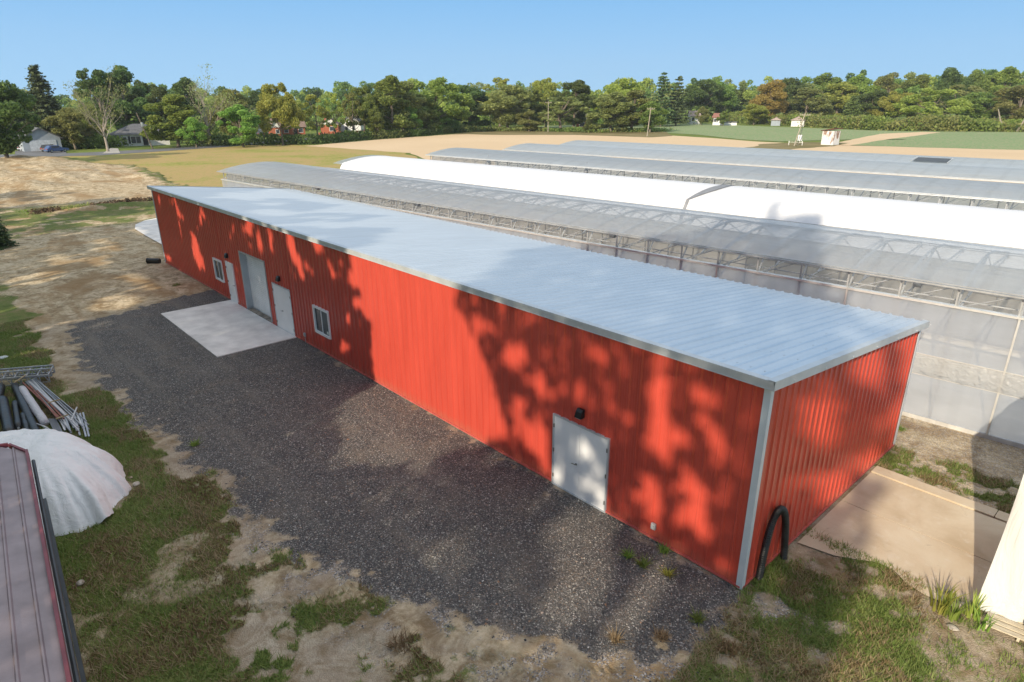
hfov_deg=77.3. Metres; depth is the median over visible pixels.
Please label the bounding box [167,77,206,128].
tree
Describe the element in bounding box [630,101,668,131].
tree
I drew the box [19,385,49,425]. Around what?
film roll
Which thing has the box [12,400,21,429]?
fabric roll
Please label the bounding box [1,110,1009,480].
ground
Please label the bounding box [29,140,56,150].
garage door
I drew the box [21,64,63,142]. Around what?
conifer
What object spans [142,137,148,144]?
door
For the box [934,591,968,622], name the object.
leafy plant
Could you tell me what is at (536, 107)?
tree
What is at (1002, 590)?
wrapped shed
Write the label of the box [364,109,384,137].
tree
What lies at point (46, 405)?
steel bar
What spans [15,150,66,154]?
driveway
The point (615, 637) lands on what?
weed
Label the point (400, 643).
weed
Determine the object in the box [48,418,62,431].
grey boards
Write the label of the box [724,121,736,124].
wall
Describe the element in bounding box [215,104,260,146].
tree
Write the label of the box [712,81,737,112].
tree
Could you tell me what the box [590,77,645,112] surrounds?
tree
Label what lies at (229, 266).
single door
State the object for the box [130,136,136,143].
window
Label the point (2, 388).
fabric roll
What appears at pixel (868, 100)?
tree
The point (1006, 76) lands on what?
tree
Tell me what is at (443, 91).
tree
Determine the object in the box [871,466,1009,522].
concrete kerb
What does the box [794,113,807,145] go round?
utility pole
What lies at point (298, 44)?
sky
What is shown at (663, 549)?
weed
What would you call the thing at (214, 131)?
scrub
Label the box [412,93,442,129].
tree
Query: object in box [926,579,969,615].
leafy plant
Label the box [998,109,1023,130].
bent trunks
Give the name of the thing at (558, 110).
tree
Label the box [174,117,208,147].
tree
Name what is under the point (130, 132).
house
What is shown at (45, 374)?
truss stack
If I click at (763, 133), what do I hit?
crop field
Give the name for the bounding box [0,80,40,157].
tree
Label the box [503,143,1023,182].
greenhouse
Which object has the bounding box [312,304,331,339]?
window
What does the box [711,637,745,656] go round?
weed
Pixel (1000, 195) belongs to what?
greenhouse
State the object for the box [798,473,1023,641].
old concrete pad
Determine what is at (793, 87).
tree
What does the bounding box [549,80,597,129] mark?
tree
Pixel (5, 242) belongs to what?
conifer
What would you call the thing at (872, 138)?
field track
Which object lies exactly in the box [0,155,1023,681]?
yard ground
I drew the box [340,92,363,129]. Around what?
tree
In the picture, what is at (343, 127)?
house
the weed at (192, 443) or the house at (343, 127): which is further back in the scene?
the house at (343, 127)
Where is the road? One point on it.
(124, 152)
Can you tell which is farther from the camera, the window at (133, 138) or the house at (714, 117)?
the house at (714, 117)
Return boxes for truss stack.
[0,364,54,385]
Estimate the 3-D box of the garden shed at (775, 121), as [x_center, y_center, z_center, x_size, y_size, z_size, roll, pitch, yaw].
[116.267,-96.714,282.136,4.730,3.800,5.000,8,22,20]
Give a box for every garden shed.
[771,117,780,125]
[791,116,804,126]
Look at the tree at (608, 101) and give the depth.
219.83 m
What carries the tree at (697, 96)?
on the ground at (121, 148)
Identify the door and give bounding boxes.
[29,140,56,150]
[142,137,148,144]
[225,261,238,302]
[238,250,272,321]
[271,282,295,335]
[551,413,609,512]
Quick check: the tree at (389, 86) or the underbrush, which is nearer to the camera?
the underbrush
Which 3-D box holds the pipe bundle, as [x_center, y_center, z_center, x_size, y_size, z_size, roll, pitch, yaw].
[-16.119,2.237,22.780,7.025,0.177,0.810,18,27,41]
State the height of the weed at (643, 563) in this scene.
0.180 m
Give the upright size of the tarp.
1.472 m
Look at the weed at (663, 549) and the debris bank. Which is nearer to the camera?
the weed at (663, 549)
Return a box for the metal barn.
[147,186,930,589]
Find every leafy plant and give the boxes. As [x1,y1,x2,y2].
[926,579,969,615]
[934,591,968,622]
[957,588,992,620]
[973,603,1000,632]
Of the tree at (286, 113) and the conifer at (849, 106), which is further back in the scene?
the conifer at (849, 106)
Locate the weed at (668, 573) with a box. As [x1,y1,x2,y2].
[652,564,679,579]
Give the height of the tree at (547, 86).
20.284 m
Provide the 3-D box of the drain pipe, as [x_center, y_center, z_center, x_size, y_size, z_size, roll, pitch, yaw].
[-24.223,-5.427,43.269,0.909,0.380,0.382,2,21,6]
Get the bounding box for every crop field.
[539,123,1017,149]
[856,132,1023,149]
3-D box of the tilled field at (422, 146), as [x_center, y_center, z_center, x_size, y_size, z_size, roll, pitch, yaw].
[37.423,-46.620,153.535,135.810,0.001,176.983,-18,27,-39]
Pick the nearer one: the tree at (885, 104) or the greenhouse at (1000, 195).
the greenhouse at (1000, 195)
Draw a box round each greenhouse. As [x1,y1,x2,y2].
[216,161,1023,448]
[335,155,1023,248]
[426,148,1023,210]
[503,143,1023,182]
[560,140,1023,168]
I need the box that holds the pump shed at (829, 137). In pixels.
[821,128,842,144]
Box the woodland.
[17,69,1023,122]
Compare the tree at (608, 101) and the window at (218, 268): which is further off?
the tree at (608, 101)
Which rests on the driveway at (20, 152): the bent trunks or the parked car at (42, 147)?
the parked car at (42, 147)
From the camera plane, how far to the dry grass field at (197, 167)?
126.25 m
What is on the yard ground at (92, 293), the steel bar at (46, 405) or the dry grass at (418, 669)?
the dry grass at (418, 669)
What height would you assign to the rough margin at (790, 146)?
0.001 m
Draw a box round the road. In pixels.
[0,121,563,157]
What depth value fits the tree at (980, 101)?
252.90 m
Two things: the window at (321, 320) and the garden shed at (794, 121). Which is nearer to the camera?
the window at (321, 320)
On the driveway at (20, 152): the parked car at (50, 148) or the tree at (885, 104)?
the parked car at (50, 148)
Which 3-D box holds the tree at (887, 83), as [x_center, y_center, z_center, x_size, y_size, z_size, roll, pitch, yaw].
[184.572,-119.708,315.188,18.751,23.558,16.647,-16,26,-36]
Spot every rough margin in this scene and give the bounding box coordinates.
[455,130,671,136]
[744,142,846,149]
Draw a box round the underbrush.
[61,133,132,148]
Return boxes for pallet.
[985,612,1023,641]
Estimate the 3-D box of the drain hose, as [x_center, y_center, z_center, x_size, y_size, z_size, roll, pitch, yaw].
[5.979,4.433,14.468,1.283,1.752,0.208,-18,27,-39]
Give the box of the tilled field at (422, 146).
[310,134,1023,183]
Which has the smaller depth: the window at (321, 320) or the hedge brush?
the window at (321, 320)
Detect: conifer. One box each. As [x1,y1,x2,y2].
[0,217,19,249]
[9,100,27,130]
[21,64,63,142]
[841,95,863,116]
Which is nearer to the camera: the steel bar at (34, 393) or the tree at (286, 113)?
the steel bar at (34, 393)
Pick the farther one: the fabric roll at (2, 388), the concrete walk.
the concrete walk
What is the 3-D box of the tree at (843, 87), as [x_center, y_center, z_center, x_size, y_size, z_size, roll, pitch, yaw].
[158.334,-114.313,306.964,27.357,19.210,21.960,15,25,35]
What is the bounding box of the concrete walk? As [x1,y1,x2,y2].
[135,218,161,243]
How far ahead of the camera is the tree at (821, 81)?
318.91 m
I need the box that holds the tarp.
[0,429,130,536]
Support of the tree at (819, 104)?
on the ground at (121, 148)
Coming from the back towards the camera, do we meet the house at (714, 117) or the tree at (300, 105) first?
the house at (714, 117)
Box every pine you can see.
[651,72,675,125]
[669,76,690,125]
[725,87,751,113]
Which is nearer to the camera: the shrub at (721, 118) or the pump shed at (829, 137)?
the pump shed at (829, 137)
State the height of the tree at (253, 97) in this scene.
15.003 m
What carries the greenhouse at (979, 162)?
on the greenhouse floor
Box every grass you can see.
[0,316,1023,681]
[0,319,1019,681]
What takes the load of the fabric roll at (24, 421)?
on the yard ground at (92, 293)
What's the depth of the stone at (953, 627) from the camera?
13.06 m
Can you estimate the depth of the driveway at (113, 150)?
145.17 m
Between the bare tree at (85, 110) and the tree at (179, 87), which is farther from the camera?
the tree at (179, 87)
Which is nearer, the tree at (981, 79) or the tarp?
the tarp
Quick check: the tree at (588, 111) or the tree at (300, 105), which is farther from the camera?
the tree at (588, 111)
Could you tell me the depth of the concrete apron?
30.68 m
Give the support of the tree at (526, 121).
on the ground at (121, 148)
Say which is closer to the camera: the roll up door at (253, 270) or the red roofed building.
the red roofed building
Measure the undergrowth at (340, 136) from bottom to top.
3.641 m
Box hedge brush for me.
[685,110,1023,131]
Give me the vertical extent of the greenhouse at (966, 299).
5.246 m
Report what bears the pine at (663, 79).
on the ground at (121, 148)
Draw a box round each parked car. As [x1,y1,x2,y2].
[40,144,52,151]
[43,145,68,152]
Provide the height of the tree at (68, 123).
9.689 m
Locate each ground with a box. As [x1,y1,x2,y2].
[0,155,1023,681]
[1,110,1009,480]
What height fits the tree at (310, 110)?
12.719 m
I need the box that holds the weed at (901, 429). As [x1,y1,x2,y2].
[898,424,906,430]
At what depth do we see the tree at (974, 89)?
266.47 m
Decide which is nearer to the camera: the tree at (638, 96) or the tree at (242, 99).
the tree at (242, 99)
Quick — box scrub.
[100,106,711,139]
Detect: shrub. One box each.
[582,117,595,131]
[694,106,709,122]
[716,111,728,125]
[739,103,769,124]
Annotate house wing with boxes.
[269,122,280,135]
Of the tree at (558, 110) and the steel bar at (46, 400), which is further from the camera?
the tree at (558, 110)
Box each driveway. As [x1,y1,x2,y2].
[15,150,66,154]
[104,148,119,152]
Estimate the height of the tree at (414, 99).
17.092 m
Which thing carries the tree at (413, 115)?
on the ground at (121, 148)
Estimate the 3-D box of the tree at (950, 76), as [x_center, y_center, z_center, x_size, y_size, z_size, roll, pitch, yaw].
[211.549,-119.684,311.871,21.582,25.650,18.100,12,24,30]
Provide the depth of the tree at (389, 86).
196.49 m
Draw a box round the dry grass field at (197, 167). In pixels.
[57,145,417,186]
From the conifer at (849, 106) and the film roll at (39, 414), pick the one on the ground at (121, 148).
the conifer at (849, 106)
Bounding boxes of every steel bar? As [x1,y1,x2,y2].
[22,382,60,418]
[29,385,57,419]
[36,390,64,419]
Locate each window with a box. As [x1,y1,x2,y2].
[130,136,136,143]
[136,136,141,143]
[212,257,224,282]
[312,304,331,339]
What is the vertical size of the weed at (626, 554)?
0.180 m
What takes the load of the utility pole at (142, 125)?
on the ground at (121, 148)
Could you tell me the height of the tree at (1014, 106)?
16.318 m
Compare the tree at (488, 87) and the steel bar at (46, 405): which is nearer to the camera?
the steel bar at (46, 405)
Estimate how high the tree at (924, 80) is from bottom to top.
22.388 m
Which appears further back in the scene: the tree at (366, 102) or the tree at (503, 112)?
the tree at (503, 112)
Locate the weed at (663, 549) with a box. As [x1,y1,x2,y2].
[654,541,675,554]
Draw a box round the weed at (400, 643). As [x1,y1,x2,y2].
[378,626,418,654]
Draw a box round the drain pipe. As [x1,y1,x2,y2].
[146,258,160,262]
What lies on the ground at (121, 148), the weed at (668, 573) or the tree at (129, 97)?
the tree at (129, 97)
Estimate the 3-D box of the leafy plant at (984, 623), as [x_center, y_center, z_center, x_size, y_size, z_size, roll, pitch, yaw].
[9.603,5.659,13.015,0.474,0.386,0.553,-18,27,-39]
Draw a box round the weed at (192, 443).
[186,437,200,446]
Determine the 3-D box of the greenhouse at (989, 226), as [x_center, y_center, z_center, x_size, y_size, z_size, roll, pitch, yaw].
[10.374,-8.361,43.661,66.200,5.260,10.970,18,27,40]
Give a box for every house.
[109,124,169,146]
[268,118,305,134]
[319,118,340,133]
[339,117,363,131]
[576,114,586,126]
[687,111,700,123]
[712,113,721,124]
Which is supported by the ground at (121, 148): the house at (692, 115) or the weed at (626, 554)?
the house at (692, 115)
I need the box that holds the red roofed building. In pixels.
[0,443,86,681]
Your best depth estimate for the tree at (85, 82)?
175.96 m
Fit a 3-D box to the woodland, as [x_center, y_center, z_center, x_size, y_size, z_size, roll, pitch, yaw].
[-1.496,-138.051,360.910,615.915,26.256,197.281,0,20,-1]
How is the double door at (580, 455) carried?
in the metal barn
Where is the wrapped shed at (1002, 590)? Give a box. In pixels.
[976,475,1023,624]
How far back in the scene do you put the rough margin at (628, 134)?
218.73 m
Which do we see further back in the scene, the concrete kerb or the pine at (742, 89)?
the pine at (742, 89)
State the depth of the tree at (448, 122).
240.80 m
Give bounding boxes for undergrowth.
[180,124,482,145]
[476,126,676,132]
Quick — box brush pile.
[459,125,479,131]
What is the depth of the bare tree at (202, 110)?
160.98 m
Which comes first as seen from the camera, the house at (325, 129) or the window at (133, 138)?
the window at (133, 138)
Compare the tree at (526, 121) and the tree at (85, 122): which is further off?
the tree at (526, 121)
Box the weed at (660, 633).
[652,619,672,643]
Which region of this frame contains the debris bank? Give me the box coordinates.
[18,196,152,215]
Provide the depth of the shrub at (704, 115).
291.32 m
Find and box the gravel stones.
[122,351,798,681]
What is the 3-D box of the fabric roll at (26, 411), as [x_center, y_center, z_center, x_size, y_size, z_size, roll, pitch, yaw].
[-16.918,2.402,22.286,0.268,0.297,5.576,-18,27,-39]
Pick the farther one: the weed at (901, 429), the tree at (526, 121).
the tree at (526, 121)
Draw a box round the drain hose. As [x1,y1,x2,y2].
[755,505,789,580]
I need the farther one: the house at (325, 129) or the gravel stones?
the house at (325, 129)
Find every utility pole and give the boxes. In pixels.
[136,112,152,148]
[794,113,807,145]
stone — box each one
[76,580,84,585]
[946,623,959,630]
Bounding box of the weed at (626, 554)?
[618,543,634,559]
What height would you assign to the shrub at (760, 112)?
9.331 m
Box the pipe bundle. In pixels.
[25,378,89,436]
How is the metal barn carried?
on the yard ground at (92, 293)
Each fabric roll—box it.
[0,383,5,395]
[0,395,14,431]
[11,383,39,429]
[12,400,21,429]
[20,412,28,428]
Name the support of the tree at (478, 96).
on the ground at (121, 148)
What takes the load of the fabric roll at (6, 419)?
on the yard ground at (92, 293)
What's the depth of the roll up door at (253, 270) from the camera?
32.55 m
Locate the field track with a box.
[839,132,939,144]
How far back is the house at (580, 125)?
259.34 m
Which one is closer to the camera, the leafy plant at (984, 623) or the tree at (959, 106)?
the leafy plant at (984, 623)
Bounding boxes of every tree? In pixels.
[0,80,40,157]
[40,107,108,149]
[63,63,132,150]
[73,68,123,134]
[75,104,105,135]
[84,65,155,129]
[125,79,165,115]
[139,94,197,146]
[145,84,167,120]
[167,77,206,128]
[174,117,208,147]
[183,63,251,144]
[204,88,250,135]
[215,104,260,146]
[247,90,270,114]
[253,109,272,136]
[256,82,306,144]
[289,97,307,137]
[303,94,329,134]
[324,92,344,132]
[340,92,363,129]
[345,85,384,131]
[358,75,414,129]
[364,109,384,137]
[384,81,429,128]
[403,105,422,128]
[405,76,475,123]
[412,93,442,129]
[432,112,459,126]
[446,85,491,125]
[474,84,533,129]
[479,77,509,126]
[513,89,549,123]
[514,110,543,130]
[532,77,560,126]
[538,96,588,130]
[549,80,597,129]
[568,95,600,122]
[585,92,635,130]
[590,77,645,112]
[613,89,652,127]
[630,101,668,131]
[675,79,724,111]
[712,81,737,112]
[749,79,788,115]
[775,77,814,114]
[785,87,834,114]
[807,72,852,112]
[817,81,858,115]
[848,73,880,95]
[852,90,891,117]
[866,91,922,118]
[873,72,904,117]
[885,88,974,126]
[893,74,936,116]
[931,67,974,112]
[936,84,987,125]
[956,92,1010,119]
[965,70,994,92]
[971,66,1020,119]
[991,85,1023,125]
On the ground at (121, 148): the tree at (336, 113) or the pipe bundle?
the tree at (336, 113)
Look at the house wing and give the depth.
207.53 m
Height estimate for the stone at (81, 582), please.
0.086 m
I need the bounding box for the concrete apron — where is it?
[161,300,296,356]
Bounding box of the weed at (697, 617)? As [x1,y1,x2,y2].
[684,604,707,627]
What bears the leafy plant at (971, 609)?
on the yard ground at (92, 293)
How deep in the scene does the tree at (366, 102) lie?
191.14 m
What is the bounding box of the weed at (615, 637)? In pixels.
[601,623,629,647]
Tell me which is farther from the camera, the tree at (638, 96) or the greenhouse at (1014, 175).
the tree at (638, 96)
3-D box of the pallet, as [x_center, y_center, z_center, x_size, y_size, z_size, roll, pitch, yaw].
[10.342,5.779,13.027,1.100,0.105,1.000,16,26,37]
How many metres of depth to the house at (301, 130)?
215.23 m
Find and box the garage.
[18,127,62,151]
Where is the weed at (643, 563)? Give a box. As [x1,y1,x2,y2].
[633,552,656,570]
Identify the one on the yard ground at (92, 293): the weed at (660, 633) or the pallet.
the weed at (660, 633)
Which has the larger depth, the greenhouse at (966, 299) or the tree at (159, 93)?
the tree at (159, 93)
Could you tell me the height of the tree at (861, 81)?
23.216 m
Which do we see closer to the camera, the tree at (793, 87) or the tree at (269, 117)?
the tree at (269, 117)
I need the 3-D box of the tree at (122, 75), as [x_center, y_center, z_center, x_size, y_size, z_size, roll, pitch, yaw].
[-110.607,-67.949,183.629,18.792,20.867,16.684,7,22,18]
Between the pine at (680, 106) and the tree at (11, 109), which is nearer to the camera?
the tree at (11, 109)
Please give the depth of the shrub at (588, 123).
224.80 m
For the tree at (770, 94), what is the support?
on the ground at (121, 148)
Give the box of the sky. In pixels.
[0,0,1023,99]
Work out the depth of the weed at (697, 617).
13.31 m
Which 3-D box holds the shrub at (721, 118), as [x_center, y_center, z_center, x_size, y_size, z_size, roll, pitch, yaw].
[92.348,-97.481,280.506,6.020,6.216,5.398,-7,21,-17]
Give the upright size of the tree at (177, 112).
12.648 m
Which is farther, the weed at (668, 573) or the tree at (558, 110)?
the tree at (558, 110)
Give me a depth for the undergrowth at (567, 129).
230.59 m
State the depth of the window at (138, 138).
165.24 m
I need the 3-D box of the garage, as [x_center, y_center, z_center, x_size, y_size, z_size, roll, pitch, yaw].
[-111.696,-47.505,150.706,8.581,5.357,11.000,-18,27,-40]
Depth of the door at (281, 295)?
29.81 m

